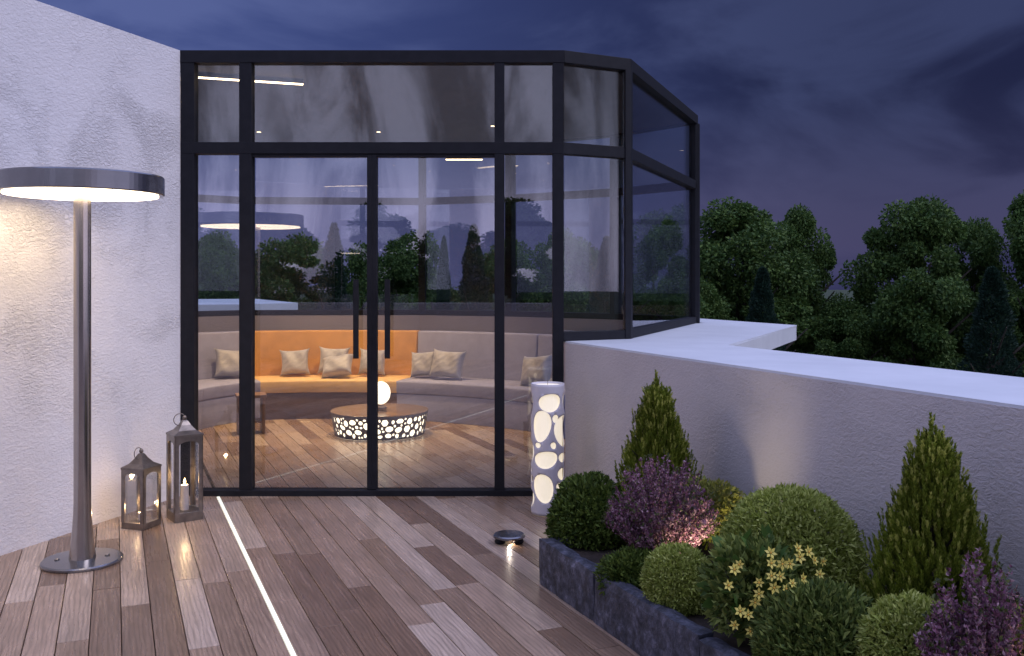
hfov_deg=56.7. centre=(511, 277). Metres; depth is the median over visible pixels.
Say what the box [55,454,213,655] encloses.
deck base
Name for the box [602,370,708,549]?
dwarf conifer
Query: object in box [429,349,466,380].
throw pillow
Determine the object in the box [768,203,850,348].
broadleaf tree
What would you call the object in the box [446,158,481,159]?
linear light
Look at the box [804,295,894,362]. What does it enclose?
broadleaf tree
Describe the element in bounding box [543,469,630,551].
dark leaved bush
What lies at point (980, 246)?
broadleaf tree
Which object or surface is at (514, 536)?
deck puck light
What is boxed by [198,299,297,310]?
roof wing
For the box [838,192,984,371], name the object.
broadleaf tree
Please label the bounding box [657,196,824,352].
broadleaf tree
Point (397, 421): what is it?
drum coffee table
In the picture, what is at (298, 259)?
broadleaf tree
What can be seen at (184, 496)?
pillar candle
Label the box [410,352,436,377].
throw pillow
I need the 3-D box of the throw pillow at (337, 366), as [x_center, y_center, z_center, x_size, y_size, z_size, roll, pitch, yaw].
[-2.020,1.025,10.980,0.380,0.300,0.192,-9,-43,6]
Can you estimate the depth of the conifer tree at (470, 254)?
19.85 m
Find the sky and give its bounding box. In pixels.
[36,0,1023,289]
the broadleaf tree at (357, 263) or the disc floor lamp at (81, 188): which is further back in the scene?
the broadleaf tree at (357, 263)
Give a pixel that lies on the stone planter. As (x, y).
(631, 617)
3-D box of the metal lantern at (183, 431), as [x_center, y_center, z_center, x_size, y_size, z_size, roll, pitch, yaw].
[-2.175,1.248,6.300,0.191,0.702,0.191,0,0,-36]
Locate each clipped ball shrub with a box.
[639,541,716,615]
[712,482,871,593]
[852,588,964,655]
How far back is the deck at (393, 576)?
5.16 m
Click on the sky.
(844, 110)
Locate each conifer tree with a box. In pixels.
[315,222,366,309]
[431,235,488,309]
[458,223,518,310]
[585,236,649,313]
[744,266,806,351]
[956,266,1023,376]
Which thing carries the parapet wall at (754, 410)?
on the deck base at (208, 477)
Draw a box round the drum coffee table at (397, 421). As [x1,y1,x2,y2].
[330,403,427,440]
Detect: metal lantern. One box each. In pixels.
[121,447,161,530]
[166,413,203,522]
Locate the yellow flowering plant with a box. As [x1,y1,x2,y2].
[695,524,826,646]
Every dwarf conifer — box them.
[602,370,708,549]
[854,411,1019,619]
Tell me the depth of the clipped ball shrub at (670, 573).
3.97 m
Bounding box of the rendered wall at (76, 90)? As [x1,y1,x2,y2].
[0,0,179,555]
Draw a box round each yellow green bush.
[684,475,748,557]
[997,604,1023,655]
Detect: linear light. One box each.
[180,71,302,84]
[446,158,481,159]
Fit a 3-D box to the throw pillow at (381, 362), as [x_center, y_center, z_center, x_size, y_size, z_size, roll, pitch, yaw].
[-1.642,0.990,11.170,0.340,0.330,0.191,2,-16,3]
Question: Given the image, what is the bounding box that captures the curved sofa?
[198,330,564,437]
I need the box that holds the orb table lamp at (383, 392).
[378,381,389,409]
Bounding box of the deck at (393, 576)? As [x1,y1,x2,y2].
[0,419,639,655]
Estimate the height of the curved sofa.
0.965 m
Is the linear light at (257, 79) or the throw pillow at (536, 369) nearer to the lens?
the linear light at (257, 79)
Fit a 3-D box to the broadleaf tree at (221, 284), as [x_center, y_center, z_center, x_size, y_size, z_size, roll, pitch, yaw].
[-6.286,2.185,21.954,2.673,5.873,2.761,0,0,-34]
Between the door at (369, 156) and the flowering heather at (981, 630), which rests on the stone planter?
the flowering heather at (981, 630)
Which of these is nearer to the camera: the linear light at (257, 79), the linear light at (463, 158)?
the linear light at (257, 79)
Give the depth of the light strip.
4.91 m
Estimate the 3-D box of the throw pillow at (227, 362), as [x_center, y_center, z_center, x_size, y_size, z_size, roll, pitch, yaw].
[-3.243,0.985,10.920,0.380,0.360,0.192,6,-25,-30]
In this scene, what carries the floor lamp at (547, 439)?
on the deck at (393, 576)
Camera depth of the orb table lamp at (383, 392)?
9.66 m
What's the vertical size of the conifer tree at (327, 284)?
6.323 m
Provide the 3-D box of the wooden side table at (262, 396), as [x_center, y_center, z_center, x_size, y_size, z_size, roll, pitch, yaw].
[-2.700,1.400,9.800,0.300,0.400,0.260,0,0,-20]
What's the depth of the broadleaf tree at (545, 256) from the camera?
23.15 m
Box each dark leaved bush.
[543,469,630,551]
[592,544,651,595]
[744,575,878,655]
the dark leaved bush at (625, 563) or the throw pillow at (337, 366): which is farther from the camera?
the throw pillow at (337, 366)
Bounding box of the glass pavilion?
[180,50,700,497]
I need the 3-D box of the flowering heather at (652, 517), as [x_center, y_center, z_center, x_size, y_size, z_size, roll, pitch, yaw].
[0.718,1.113,4.551,0.576,0.596,0.580,0,0,0]
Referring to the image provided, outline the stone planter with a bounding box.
[538,536,753,655]
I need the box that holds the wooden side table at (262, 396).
[235,392,266,434]
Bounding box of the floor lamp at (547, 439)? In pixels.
[531,380,563,515]
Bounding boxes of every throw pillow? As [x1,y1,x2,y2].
[214,348,238,376]
[279,348,310,376]
[317,346,350,373]
[321,354,352,378]
[357,348,384,374]
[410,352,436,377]
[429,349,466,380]
[520,355,551,385]
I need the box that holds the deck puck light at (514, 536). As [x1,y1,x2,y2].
[493,530,524,544]
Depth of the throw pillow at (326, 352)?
11.17 m
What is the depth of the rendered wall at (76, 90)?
6.07 m
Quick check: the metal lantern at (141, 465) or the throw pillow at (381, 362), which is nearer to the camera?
the metal lantern at (141, 465)
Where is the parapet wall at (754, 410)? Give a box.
[564,318,1023,608]
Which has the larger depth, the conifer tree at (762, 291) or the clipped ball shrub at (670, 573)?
the conifer tree at (762, 291)
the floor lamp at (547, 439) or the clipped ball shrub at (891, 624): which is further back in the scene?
the floor lamp at (547, 439)
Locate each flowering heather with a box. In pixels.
[601,449,720,550]
[913,547,1023,655]
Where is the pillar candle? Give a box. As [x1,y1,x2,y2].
[181,478,188,509]
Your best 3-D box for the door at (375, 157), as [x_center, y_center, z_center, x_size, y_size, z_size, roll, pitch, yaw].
[-0.579,0.322,6.958,0.916,2.476,0.136,0,0,0]
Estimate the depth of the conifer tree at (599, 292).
20.85 m
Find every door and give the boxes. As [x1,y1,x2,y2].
[252,154,371,488]
[372,154,493,488]
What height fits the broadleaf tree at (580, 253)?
6.180 m
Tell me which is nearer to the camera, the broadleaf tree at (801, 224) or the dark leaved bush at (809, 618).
the dark leaved bush at (809, 618)
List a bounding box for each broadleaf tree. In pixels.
[198,229,238,293]
[198,246,287,300]
[255,231,334,309]
[325,240,405,309]
[366,229,460,309]
[457,239,551,311]
[531,227,591,311]
[541,235,634,312]
[609,208,685,314]
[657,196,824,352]
[659,277,732,320]
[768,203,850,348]
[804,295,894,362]
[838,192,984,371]
[923,216,1023,374]
[969,189,1023,377]
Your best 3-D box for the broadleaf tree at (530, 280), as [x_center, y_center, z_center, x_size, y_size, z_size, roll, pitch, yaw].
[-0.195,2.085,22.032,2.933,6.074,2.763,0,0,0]
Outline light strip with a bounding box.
[217,496,296,655]
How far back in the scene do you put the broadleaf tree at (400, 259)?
21.61 m
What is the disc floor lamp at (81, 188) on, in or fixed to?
on the deck at (393, 576)
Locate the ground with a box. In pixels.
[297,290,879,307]
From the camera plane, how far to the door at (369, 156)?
6.96 m
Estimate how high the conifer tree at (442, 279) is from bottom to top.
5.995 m
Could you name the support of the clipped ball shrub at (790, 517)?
on the stone planter
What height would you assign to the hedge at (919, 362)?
5.335 m
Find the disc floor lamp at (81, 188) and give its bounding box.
[0,167,164,572]
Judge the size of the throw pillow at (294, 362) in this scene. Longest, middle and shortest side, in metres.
0.360 x 0.330 x 0.193 m
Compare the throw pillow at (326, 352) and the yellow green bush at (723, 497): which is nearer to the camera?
the yellow green bush at (723, 497)
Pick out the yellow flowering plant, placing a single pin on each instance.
(745, 582)
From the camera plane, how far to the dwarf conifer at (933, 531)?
3.34 m
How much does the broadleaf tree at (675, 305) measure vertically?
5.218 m
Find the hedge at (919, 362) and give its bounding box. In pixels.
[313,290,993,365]

